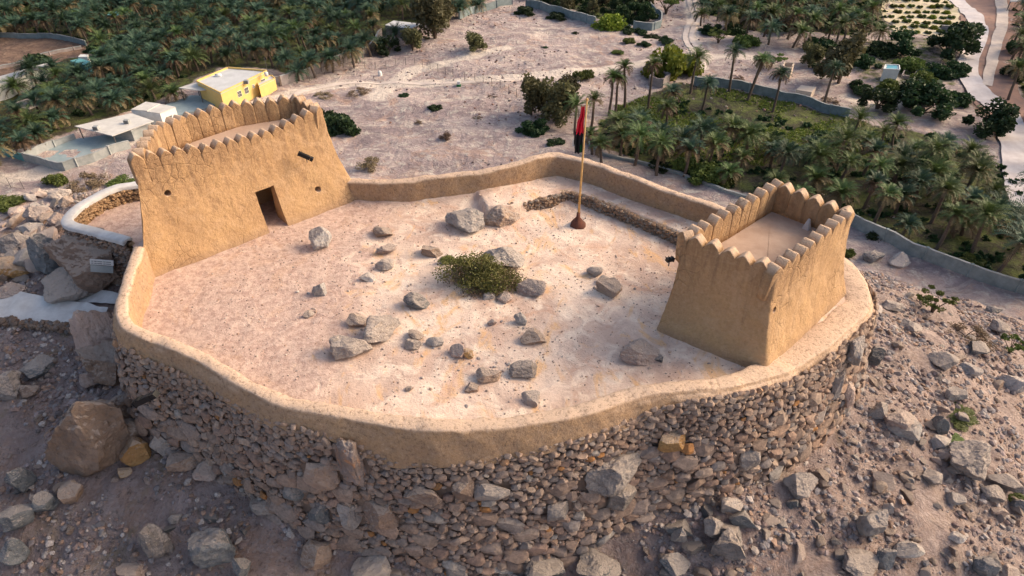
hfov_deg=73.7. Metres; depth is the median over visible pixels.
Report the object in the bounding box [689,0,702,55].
wheel track
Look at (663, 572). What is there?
rock
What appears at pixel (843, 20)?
date palm
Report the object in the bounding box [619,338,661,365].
rock
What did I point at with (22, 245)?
boulder
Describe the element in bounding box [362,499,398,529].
boulder
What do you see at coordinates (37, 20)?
date palm
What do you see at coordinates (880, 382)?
rock
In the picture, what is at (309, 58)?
date palm
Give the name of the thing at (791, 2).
date palm
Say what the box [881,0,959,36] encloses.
orchard soil
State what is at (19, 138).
date palm
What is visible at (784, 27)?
tree
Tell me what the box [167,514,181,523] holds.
rock
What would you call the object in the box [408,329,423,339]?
rock
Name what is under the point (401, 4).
date palm
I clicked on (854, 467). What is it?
rock
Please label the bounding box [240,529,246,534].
rock
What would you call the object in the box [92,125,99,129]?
air cooler
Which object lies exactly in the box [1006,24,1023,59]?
date palm
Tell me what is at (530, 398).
rock
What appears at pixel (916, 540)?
rock
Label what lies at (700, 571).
rock
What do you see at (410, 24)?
grey shed
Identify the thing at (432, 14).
tree
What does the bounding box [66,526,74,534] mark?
rock
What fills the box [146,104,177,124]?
cream canopy
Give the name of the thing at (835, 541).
rock
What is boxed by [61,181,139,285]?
terrace wall
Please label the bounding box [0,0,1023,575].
ground
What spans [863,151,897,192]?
date palm
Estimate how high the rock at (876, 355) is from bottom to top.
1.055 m
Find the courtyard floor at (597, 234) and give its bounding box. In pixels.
[137,176,844,419]
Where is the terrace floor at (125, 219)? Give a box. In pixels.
[88,200,142,246]
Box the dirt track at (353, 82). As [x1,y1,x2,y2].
[275,79,511,100]
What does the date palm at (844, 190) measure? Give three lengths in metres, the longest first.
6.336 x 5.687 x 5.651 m
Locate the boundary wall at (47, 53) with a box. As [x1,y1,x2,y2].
[0,46,81,68]
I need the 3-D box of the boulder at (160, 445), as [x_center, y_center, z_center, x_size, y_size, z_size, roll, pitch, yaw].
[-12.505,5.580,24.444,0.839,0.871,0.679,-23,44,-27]
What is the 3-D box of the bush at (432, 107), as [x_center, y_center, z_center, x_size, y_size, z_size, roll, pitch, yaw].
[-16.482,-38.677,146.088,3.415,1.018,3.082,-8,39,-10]
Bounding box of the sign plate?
[90,259,113,272]
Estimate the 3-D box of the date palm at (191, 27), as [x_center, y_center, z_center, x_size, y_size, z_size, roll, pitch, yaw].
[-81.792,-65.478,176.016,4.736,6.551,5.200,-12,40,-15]
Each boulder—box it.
[0,232,29,252]
[0,256,29,277]
[0,282,26,298]
[0,370,20,400]
[0,504,34,531]
[0,537,29,565]
[4,467,36,492]
[17,222,32,232]
[19,241,26,248]
[19,354,55,378]
[22,206,53,221]
[26,233,59,274]
[31,491,59,511]
[41,267,93,303]
[43,227,119,293]
[44,399,130,477]
[57,480,83,503]
[68,310,112,355]
[75,343,119,385]
[79,372,96,387]
[100,339,112,344]
[109,394,128,418]
[110,277,121,284]
[115,562,146,575]
[119,436,150,466]
[124,418,138,438]
[137,523,173,558]
[149,435,171,456]
[165,451,198,471]
[187,527,235,568]
[192,460,216,480]
[219,465,232,480]
[250,497,271,515]
[282,487,303,501]
[299,539,331,569]
[303,462,340,490]
[308,506,329,524]
[335,439,366,486]
[337,503,361,529]
[351,555,391,575]
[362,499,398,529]
[403,485,441,506]
[445,563,467,575]
[451,479,473,501]
[474,482,509,499]
[494,567,512,574]
[524,555,565,575]
[547,500,568,521]
[576,547,621,575]
[584,452,641,496]
[606,484,636,510]
[657,431,685,452]
[659,552,690,575]
[704,516,723,537]
[710,527,745,560]
[720,497,743,512]
[739,447,760,470]
[782,472,818,498]
[831,370,845,399]
[841,548,878,575]
[844,381,854,407]
[845,335,864,365]
[856,509,888,535]
[863,250,884,262]
[884,408,917,429]
[887,420,921,440]
[888,252,910,267]
[893,541,925,557]
[899,318,922,331]
[927,351,959,370]
[930,434,950,449]
[948,440,991,480]
[968,341,989,353]
[985,473,1023,492]
[996,375,1023,392]
[999,563,1019,575]
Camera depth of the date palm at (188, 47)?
168.12 m
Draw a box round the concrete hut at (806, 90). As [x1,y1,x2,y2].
[796,85,815,96]
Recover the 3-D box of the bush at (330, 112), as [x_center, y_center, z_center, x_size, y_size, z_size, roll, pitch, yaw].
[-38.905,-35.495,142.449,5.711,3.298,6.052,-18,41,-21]
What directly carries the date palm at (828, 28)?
on the ground at (402, 144)
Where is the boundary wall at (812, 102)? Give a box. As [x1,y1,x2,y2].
[693,76,850,116]
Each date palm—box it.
[0,3,13,23]
[0,71,33,97]
[0,131,12,146]
[1,98,28,122]
[4,14,25,32]
[4,101,25,130]
[5,129,36,154]
[7,104,50,138]
[8,0,23,17]
[10,15,33,32]
[11,55,48,87]
[16,89,50,119]
[18,4,39,25]
[20,12,42,32]
[20,121,53,145]
[22,67,58,93]
[30,11,48,29]
[33,12,56,32]
[33,79,69,107]
[34,85,77,118]
[38,0,65,24]
[38,56,65,76]
[39,106,69,129]
[43,17,61,32]
[46,66,70,88]
[50,10,74,35]
[53,74,75,95]
[61,60,83,79]
[62,67,86,87]
[63,61,94,90]
[65,16,93,43]
[66,10,77,30]
[66,10,94,38]
[66,84,97,115]
[69,2,97,32]
[69,72,98,99]
[80,0,110,23]
[83,26,112,49]
[85,77,115,104]
[87,45,114,71]
[87,57,114,86]
[88,14,113,33]
[93,17,119,38]
[97,54,121,78]
[97,87,130,115]
[99,73,121,91]
[101,37,121,50]
[101,37,129,65]
[105,8,123,33]
[105,50,129,73]
[107,75,141,95]
[109,51,138,76]
[112,33,129,46]
[115,43,146,71]
[116,5,130,23]
[117,6,132,19]
[119,27,149,50]
[120,11,144,27]
[120,23,139,35]
[121,87,143,106]
[123,38,142,50]
[125,0,141,18]
[125,18,147,38]
[126,64,152,84]
[129,45,169,76]
[131,26,155,48]
[131,68,157,89]
[134,74,164,101]
[139,0,156,14]
[141,40,163,62]
[142,32,167,51]
[143,20,161,33]
[144,14,160,26]
[144,44,163,67]
[145,62,172,85]
[148,27,173,47]
[153,19,180,42]
[156,12,174,33]
[157,48,176,73]
[157,70,174,85]
[160,51,187,77]
[160,81,187,101]
[161,6,178,24]
[165,0,191,22]
[167,24,187,42]
[170,37,195,64]
[172,39,200,60]
[176,13,198,31]
[177,43,210,72]
[178,1,194,15]
[180,14,199,36]
[182,11,203,25]
[184,22,202,37]
[189,0,206,19]
[189,34,208,55]
[195,4,213,23]
[197,4,224,27]
[199,37,219,62]
[200,26,219,39]
[200,29,216,42]
[203,26,227,52]
[212,16,229,39]
[212,16,233,31]
[212,45,240,66]
[214,7,233,22]
[215,22,239,45]
[222,27,237,51]
[227,32,248,58]
[228,3,247,19]
[229,8,245,23]
[237,25,247,39]
[238,14,253,25]
[238,22,256,47]
[239,20,259,37]
[240,39,267,64]
[246,31,263,53]
[249,12,260,27]
[253,13,269,25]
[253,17,278,43]
[254,23,286,50]
[257,38,273,59]
[259,42,277,66]
[263,12,277,26]
[269,25,293,47]
[270,15,286,28]
[272,46,298,70]
[273,41,290,54]
[275,48,299,66]
[277,19,297,43]
[279,4,298,25]
[282,13,309,45]
[283,58,311,83]
[288,8,303,26]
[290,25,308,49]
[292,45,308,61]
[295,8,319,31]
[295,49,320,77]
[297,15,313,36]
[299,3,313,14]
[305,34,324,57]
[306,48,320,64]
[309,26,324,40]
[316,4,341,24]
[316,47,343,72]
[321,29,336,47]
[323,22,341,42]
[325,31,346,49]
[327,8,347,31]
[337,38,363,67]
[338,34,363,49]
[340,9,347,23]
[343,15,368,35]
[345,8,361,32]
[347,47,363,62]
[353,28,379,56]
[357,1,375,23]
[357,5,380,20]
[360,6,379,32]
[362,18,383,35]
[370,35,390,54]
[380,20,406,47]
[388,0,411,19]
[562,92,593,134]
[583,126,598,154]
[587,89,605,126]
[587,133,612,162]
[602,109,629,133]
[603,67,623,113]
[604,110,631,144]
[606,120,637,155]
[608,72,627,111]
[615,58,634,107]
[620,115,658,165]
[626,103,651,124]
[626,109,653,142]
[632,114,652,151]
[643,55,663,108]
[644,128,677,175]
[645,119,675,146]
[650,141,675,162]
[656,96,678,123]
[661,82,682,115]
[669,125,698,154]
[673,135,705,176]
[684,44,712,93]
[684,111,721,154]
[691,7,710,25]
[697,74,718,109]
[697,130,732,162]
[712,0,727,20]
[713,112,747,155]
[713,161,743,185]
[716,4,739,30]
[724,41,745,91]
[730,118,770,158]
[731,146,754,172]
[740,9,761,33]
[746,52,772,100]
[748,1,767,30]
[749,126,787,162]
[751,51,775,93]
[757,14,786,44]
[759,140,784,167]
[760,2,783,36]
[763,168,790,184]
[768,0,784,16]
[768,137,803,171]
[769,65,792,112]
[781,9,800,32]
[785,0,807,9]
[785,5,807,39]
[786,20,814,47]
[793,181,815,197]
[795,142,821,166]
[796,137,844,176]
[798,163,833,196]
[799,135,823,150]
[801,3,822,24]
[803,10,827,41]
[805,0,828,16]
[809,6,829,26]
[815,122,855,166]
[821,21,837,38]
[821,176,861,209]
[823,57,846,102]
[824,0,841,11]
[825,116,865,170]
[827,0,852,34]
[830,15,852,42]
[836,150,864,181]
[837,12,860,38]
[840,104,881,149]
[846,6,863,30]
[853,17,875,34]
[853,130,881,166]
[855,10,875,24]
[858,137,890,175]
[860,3,880,19]
[861,170,889,209]
[863,0,884,31]
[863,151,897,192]
[868,22,892,40]
[871,120,898,151]
[872,181,902,222]
[881,181,920,213]
[882,110,913,149]
[882,151,918,182]
[887,140,921,173]
[892,212,924,238]
[898,138,928,158]
[901,165,936,203]
[910,152,963,196]
[912,130,955,181]
[922,134,961,160]
[925,173,965,223]
[926,179,966,211]
[928,130,961,158]
[934,201,974,249]
[941,206,985,238]
[948,135,992,173]
[953,153,998,190]
[954,185,988,211]
[957,148,997,182]
[960,193,1014,252]
[978,178,1013,202]
[978,190,1020,223]
[988,216,1023,272]
[1004,56,1023,99]
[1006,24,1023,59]
[1008,36,1023,76]
[1011,11,1023,39]
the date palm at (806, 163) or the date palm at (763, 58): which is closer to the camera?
the date palm at (806, 163)
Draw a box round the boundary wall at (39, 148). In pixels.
[24,134,75,155]
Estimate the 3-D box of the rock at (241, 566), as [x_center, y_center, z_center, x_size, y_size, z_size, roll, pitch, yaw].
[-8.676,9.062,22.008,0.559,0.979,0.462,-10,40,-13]
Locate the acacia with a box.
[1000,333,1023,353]
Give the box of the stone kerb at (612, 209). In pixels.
[507,189,679,244]
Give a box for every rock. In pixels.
[0,274,10,281]
[3,250,18,256]
[4,211,25,227]
[7,205,25,216]
[12,274,28,282]
[12,489,20,494]
[13,248,28,266]
[19,385,38,398]
[23,194,36,201]
[23,229,36,235]
[23,258,40,273]
[24,223,42,235]
[29,188,47,197]
[34,414,42,422]
[36,225,46,233]
[37,226,57,239]
[38,212,52,222]
[47,188,71,199]
[47,212,63,225]
[50,198,58,206]
[52,481,65,494]
[54,219,61,230]
[58,196,74,206]
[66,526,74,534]
[111,476,118,481]
[117,467,131,477]
[144,475,150,484]
[163,525,175,532]
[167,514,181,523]
[190,527,198,532]
[204,514,218,522]
[225,510,231,516]
[231,558,250,575]
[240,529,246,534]
[303,310,314,317]
[308,226,331,249]
[311,282,326,296]
[329,335,372,359]
[346,313,366,327]
[359,272,374,281]
[363,315,400,342]
[373,226,392,236]
[375,258,393,269]
[376,243,396,253]
[390,568,401,575]
[403,292,429,309]
[404,338,421,349]
[405,386,413,390]
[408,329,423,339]
[421,245,442,257]
[425,568,433,575]
[426,337,443,346]
[445,208,484,231]
[450,343,463,357]
[464,348,473,358]
[465,382,478,392]
[476,367,501,382]
[482,247,524,267]
[483,292,494,300]
[484,205,519,227]
[487,319,496,325]
[496,291,512,303]
[509,360,536,377]
[514,312,526,324]
[516,278,545,295]
[520,328,546,344]
[521,390,539,407]
[586,266,602,276]
[596,277,621,297]
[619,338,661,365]
[622,522,633,532]
[642,545,648,554]
[654,354,662,362]
[659,567,669,575]
[665,518,692,535]
[671,526,686,542]
[681,540,704,553]
[692,567,711,575]
[701,504,712,518]
[710,497,715,505]
[720,522,742,547]
[725,569,736,575]
[729,509,755,528]
[736,567,743,575]
[762,513,779,526]
[762,528,770,539]
[768,498,781,508]
[778,516,787,527]
[783,532,790,544]
[786,499,798,508]
[795,541,805,563]
[811,519,820,528]
[812,469,829,482]
[815,512,825,522]
[816,535,825,547]
[818,480,830,487]
[831,536,840,544]
[835,549,844,559]
[837,570,845,574]
[838,482,849,491]
[846,438,858,444]
[849,464,857,469]
[852,454,858,459]
[868,345,886,365]
[868,377,877,384]
[869,402,887,418]
[871,470,895,490]
[872,481,887,493]
[875,379,882,386]
[876,548,896,570]
[882,299,903,311]
[882,503,893,513]
[883,431,890,437]
[885,527,895,535]
[890,385,897,390]
[892,341,904,349]
[899,472,910,482]
[900,489,913,504]
[902,470,912,476]
[904,292,914,297]
[905,453,912,460]
[905,482,915,490]
[911,537,921,542]
[916,438,926,446]
[919,457,925,464]
[919,565,930,575]
[922,469,942,484]
[923,420,935,430]
[929,558,936,565]
[931,371,940,376]
[931,415,949,434]
[931,456,941,465]
[933,502,942,508]
[936,405,950,412]
[937,447,950,458]
[945,386,967,400]
[945,475,953,483]
[945,554,952,562]
[946,465,962,473]
[946,492,966,505]
[948,531,966,544]
[948,561,958,568]
[949,546,958,557]
[954,353,966,360]
[956,411,969,425]
[960,362,983,376]
[961,504,970,510]
[972,556,1000,575]
[980,485,1005,501]
[985,305,1003,313]
[987,551,1001,570]
[989,318,1010,332]
[989,499,1000,504]
[990,507,1008,514]
[992,380,1003,390]
[997,513,1005,522]
[1009,496,1023,515]
[1009,499,1023,510]
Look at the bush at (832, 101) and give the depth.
150.69 m
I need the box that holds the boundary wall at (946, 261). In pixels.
[850,214,1023,294]
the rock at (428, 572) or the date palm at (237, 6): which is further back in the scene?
the date palm at (237, 6)
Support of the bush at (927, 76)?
on the ground at (402, 144)
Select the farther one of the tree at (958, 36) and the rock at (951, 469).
the tree at (958, 36)
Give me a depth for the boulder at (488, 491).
20.47 m
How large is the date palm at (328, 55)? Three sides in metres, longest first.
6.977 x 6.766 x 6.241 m
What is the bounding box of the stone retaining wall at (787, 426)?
[111,273,878,575]
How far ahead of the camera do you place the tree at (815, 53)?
163.96 m
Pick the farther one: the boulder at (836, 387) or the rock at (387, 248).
the rock at (387, 248)
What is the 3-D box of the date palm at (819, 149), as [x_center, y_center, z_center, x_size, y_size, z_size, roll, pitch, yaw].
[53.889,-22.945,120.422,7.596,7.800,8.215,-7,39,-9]
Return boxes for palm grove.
[0,0,1023,252]
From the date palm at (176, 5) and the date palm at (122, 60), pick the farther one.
the date palm at (176, 5)
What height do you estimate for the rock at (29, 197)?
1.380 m
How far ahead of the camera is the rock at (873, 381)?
27.93 m
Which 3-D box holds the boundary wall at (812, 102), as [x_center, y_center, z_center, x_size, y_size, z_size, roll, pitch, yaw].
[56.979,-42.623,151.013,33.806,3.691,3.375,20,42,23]
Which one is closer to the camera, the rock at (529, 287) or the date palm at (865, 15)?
the rock at (529, 287)
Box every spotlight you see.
[131,390,160,407]
[297,151,313,162]
[665,255,674,265]
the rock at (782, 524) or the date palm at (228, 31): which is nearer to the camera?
the rock at (782, 524)
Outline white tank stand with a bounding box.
[78,54,90,61]
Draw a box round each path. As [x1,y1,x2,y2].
[0,291,107,323]
[79,290,117,303]
[982,0,1007,85]
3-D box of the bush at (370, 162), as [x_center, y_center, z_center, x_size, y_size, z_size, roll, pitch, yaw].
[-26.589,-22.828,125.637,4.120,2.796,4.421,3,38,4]
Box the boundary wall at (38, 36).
[0,32,86,45]
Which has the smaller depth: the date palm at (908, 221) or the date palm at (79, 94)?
the date palm at (908, 221)
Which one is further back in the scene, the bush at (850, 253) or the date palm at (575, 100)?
the date palm at (575, 100)
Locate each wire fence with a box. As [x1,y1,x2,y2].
[308,57,452,80]
[464,72,525,99]
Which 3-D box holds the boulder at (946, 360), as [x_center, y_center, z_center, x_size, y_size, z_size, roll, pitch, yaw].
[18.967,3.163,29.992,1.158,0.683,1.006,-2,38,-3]
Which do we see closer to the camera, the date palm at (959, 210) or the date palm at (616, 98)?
the date palm at (959, 210)
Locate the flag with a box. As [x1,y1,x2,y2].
[572,106,584,153]
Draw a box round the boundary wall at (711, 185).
[585,138,746,197]
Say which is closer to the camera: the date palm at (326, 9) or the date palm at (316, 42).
the date palm at (316, 42)
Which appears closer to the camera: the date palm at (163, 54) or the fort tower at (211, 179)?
the fort tower at (211, 179)
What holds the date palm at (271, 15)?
on the ground at (402, 144)
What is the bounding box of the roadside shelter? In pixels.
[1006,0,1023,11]
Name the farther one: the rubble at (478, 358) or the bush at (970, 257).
the bush at (970, 257)
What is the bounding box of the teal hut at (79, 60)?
[71,58,92,74]
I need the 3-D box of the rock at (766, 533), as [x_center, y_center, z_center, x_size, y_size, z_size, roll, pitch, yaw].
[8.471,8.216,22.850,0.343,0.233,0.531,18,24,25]
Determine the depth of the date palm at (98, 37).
170.43 m
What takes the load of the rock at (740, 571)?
on the ground at (402, 144)
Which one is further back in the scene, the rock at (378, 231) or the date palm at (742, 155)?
the date palm at (742, 155)
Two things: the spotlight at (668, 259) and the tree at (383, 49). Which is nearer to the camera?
the spotlight at (668, 259)
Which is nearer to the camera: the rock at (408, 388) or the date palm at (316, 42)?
the rock at (408, 388)
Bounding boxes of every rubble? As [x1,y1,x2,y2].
[99,0,894,219]
[285,194,673,407]
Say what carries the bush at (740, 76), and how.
on the ground at (402, 144)
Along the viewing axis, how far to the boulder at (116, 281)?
30.61 m
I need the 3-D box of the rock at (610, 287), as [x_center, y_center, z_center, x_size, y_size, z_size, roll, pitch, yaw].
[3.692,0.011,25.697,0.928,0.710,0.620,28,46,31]
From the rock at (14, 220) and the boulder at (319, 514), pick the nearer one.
the boulder at (319, 514)
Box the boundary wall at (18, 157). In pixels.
[1,149,23,160]
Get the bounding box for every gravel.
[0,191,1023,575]
[150,179,835,418]
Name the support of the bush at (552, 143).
on the ground at (402, 144)
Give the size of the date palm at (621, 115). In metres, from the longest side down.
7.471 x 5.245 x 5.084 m
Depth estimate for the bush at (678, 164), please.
124.09 m
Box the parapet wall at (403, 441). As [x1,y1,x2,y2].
[113,152,875,468]
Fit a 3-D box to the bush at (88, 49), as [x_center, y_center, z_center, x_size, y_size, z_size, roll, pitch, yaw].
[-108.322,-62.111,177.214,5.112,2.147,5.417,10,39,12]
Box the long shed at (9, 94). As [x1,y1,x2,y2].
[0,64,52,100]
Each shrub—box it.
[432,249,526,301]
[438,255,456,264]
[916,284,959,312]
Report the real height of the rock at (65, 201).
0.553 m
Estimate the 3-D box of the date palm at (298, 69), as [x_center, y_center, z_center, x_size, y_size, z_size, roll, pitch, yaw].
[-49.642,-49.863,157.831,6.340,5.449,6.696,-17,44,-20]
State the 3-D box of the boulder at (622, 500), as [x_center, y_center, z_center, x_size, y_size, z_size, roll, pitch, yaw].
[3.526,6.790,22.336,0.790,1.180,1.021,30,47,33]
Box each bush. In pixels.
[0,177,23,188]
[0,194,26,212]
[40,173,68,186]
[65,171,110,193]
[82,44,98,53]
[104,174,134,186]
[312,91,332,99]
[321,108,337,125]
[324,112,361,136]
[346,87,371,96]
[355,156,379,172]
[398,93,409,97]
[427,104,442,110]
[438,130,450,140]
[513,5,534,15]
[515,118,549,137]
[545,11,566,20]
[546,137,565,146]
[572,69,594,80]
[590,13,627,31]
[611,50,623,54]
[622,25,635,34]
[622,37,634,43]
[635,27,646,35]
[644,33,660,38]
[648,156,672,173]
[668,156,701,176]
[687,160,722,185]
[697,23,721,35]
[719,171,738,188]
[722,23,745,35]
[728,75,743,80]
[732,33,761,47]
[802,36,837,51]
[821,96,838,104]
[845,248,855,257]
[847,79,872,95]
[853,53,882,69]
[865,40,899,59]
[865,225,904,242]
[876,78,899,91]
[891,56,929,73]
[898,76,940,105]
[909,70,938,82]
[918,62,959,80]
[938,89,974,108]
[945,60,972,78]
[946,402,978,431]
[947,322,997,350]
[951,433,964,441]
[960,252,987,266]
[1007,493,1023,501]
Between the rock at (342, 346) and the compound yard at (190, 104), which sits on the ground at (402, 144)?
the compound yard at (190, 104)
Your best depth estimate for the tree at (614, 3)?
200.06 m
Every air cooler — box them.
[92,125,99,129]
[123,119,129,123]
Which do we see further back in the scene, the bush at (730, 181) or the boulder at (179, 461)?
the bush at (730, 181)
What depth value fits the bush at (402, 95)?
151.75 m
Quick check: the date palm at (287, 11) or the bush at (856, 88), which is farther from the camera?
the date palm at (287, 11)
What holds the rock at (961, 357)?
on the ground at (402, 144)
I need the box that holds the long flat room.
[106,123,150,140]
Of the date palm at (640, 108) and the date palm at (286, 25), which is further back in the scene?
the date palm at (286, 25)
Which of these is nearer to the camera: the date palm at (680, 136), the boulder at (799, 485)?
the boulder at (799, 485)
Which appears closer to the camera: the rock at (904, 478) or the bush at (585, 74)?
the rock at (904, 478)
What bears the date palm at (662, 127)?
on the ground at (402, 144)
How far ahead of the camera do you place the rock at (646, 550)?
22.86 m
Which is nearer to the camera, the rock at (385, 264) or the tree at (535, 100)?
the rock at (385, 264)
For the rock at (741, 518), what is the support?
on the ground at (402, 144)
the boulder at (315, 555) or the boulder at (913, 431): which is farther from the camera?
the boulder at (913, 431)
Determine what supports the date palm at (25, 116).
on the ground at (402, 144)
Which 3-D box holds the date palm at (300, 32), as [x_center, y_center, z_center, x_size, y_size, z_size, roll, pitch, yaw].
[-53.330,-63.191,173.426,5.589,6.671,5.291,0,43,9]
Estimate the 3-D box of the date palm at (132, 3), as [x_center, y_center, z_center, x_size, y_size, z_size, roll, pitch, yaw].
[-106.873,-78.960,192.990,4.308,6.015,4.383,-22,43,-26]
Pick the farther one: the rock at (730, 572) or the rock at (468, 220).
the rock at (468, 220)
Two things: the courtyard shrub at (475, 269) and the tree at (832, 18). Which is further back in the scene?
the tree at (832, 18)
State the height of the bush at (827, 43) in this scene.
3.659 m
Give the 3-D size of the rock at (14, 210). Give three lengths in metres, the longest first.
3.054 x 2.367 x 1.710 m
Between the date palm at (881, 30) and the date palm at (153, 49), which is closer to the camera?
the date palm at (153, 49)
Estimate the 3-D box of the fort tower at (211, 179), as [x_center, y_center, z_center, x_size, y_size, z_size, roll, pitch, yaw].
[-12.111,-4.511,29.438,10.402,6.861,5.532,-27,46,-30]
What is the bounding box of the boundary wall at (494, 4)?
[458,0,512,18]
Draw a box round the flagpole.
[570,98,588,228]
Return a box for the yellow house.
[196,67,267,107]
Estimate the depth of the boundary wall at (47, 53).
173.58 m
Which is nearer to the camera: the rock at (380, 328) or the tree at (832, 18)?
the rock at (380, 328)
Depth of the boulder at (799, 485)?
23.61 m
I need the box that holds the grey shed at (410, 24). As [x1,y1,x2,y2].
[385,20,421,37]
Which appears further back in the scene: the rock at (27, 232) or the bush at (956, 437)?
the rock at (27, 232)
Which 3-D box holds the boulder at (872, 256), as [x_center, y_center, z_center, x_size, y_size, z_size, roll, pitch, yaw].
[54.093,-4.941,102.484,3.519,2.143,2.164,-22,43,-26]
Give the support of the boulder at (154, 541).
on the ground at (402, 144)
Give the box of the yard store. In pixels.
[131,102,159,118]
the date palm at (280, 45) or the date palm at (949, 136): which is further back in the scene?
the date palm at (280, 45)
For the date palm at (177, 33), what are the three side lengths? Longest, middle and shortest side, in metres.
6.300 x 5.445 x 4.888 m
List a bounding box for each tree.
[20,53,48,69]
[374,34,400,56]
[400,25,422,50]
[407,0,454,38]
[464,30,487,51]
[520,71,547,115]
[538,76,578,127]
[551,72,581,91]
[559,0,575,9]
[586,0,599,12]
[597,0,609,5]
[610,0,622,9]
[615,5,630,20]
[628,2,642,15]
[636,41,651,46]
[637,0,653,3]
[639,0,658,21]
[640,60,678,81]
[650,43,704,76]
[656,0,683,13]
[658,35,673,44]
[707,27,731,42]
[731,6,749,25]
[758,3,771,19]
[759,53,787,67]
[775,15,794,32]
[799,41,825,67]
[813,28,869,83]
[821,11,842,28]
[857,86,902,112]
[886,26,922,56]
[893,9,901,13]
[899,78,957,120]
[902,18,911,22]
[917,14,926,17]
[919,24,928,27]
[926,21,986,60]
[927,14,936,18]
[928,25,938,29]
[932,20,942,23]
[935,3,943,7]
[941,10,950,14]
[942,20,952,24]
[944,4,953,7]
[961,96,1020,139]
[999,59,1023,83]
[1005,40,1021,53]
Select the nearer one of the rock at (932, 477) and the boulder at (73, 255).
the rock at (932, 477)
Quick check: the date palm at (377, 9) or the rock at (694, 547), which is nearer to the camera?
the rock at (694, 547)
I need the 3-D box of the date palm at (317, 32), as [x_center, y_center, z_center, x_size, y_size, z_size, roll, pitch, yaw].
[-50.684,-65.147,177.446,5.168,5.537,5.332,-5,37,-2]
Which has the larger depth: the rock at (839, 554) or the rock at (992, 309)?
the rock at (992, 309)
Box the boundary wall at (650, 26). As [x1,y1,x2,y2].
[633,1,662,30]
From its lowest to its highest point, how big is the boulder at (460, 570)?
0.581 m
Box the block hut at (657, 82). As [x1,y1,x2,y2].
[648,71,670,87]
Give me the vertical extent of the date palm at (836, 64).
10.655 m
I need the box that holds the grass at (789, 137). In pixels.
[614,87,891,165]
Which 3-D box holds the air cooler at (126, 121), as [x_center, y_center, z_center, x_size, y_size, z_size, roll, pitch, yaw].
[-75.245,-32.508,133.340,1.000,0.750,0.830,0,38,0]
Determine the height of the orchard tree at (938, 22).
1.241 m
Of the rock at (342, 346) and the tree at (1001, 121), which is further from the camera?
the tree at (1001, 121)
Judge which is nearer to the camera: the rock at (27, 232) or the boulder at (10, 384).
the boulder at (10, 384)
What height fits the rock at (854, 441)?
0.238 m
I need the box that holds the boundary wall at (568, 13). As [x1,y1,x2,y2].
[525,0,595,23]
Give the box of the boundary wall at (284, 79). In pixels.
[278,28,381,85]
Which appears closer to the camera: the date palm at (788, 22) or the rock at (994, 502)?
the rock at (994, 502)
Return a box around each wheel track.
[683,0,695,54]
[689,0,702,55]
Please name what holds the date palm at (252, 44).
on the ground at (402, 144)
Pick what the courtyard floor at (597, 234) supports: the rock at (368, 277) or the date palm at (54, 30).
the rock at (368, 277)
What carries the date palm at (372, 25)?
on the ground at (402, 144)
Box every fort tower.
[127,94,353,277]
[657,178,854,366]
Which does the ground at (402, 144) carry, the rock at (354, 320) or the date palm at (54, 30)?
the date palm at (54, 30)
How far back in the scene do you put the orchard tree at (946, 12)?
202.10 m
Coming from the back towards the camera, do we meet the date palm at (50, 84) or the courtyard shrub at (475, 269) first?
the date palm at (50, 84)
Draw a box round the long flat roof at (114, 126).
[75,113,153,142]
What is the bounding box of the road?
[949,0,1023,206]
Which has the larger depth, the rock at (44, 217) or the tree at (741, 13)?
the tree at (741, 13)
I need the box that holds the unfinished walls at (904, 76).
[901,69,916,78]
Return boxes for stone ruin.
[782,61,793,78]
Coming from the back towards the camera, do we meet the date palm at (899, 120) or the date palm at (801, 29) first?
the date palm at (801, 29)
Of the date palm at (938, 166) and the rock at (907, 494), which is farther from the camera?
the date palm at (938, 166)
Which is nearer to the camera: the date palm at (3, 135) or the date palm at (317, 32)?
the date palm at (3, 135)
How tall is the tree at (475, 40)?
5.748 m
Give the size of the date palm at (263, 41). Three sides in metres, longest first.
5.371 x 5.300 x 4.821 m
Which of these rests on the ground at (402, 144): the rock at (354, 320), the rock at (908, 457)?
the rock at (908, 457)
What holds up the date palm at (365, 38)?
on the ground at (402, 144)
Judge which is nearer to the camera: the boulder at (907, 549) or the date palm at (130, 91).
the boulder at (907, 549)
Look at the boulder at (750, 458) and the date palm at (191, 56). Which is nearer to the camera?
the boulder at (750, 458)
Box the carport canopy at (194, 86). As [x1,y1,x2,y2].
[179,83,205,101]
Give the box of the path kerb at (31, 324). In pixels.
[0,315,71,334]
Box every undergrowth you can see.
[0,0,460,142]
[538,0,646,24]
[599,100,1023,278]
[705,0,887,33]
[1010,7,1023,88]
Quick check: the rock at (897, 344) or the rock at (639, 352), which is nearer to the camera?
the rock at (639, 352)
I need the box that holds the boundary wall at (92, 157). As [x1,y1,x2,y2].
[21,140,130,170]
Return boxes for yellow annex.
[257,75,276,96]
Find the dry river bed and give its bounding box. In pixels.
[951,0,1023,121]
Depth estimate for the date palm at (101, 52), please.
160.91 m
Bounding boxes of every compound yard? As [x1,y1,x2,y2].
[47,135,129,161]
[166,95,214,115]
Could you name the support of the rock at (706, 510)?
on the ground at (402, 144)
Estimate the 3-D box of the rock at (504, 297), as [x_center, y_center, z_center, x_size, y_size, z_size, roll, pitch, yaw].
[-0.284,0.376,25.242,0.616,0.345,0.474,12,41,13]
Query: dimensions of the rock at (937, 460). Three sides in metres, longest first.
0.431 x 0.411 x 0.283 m
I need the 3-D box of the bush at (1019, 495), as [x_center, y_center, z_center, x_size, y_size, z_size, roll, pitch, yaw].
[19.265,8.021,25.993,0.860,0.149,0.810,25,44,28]

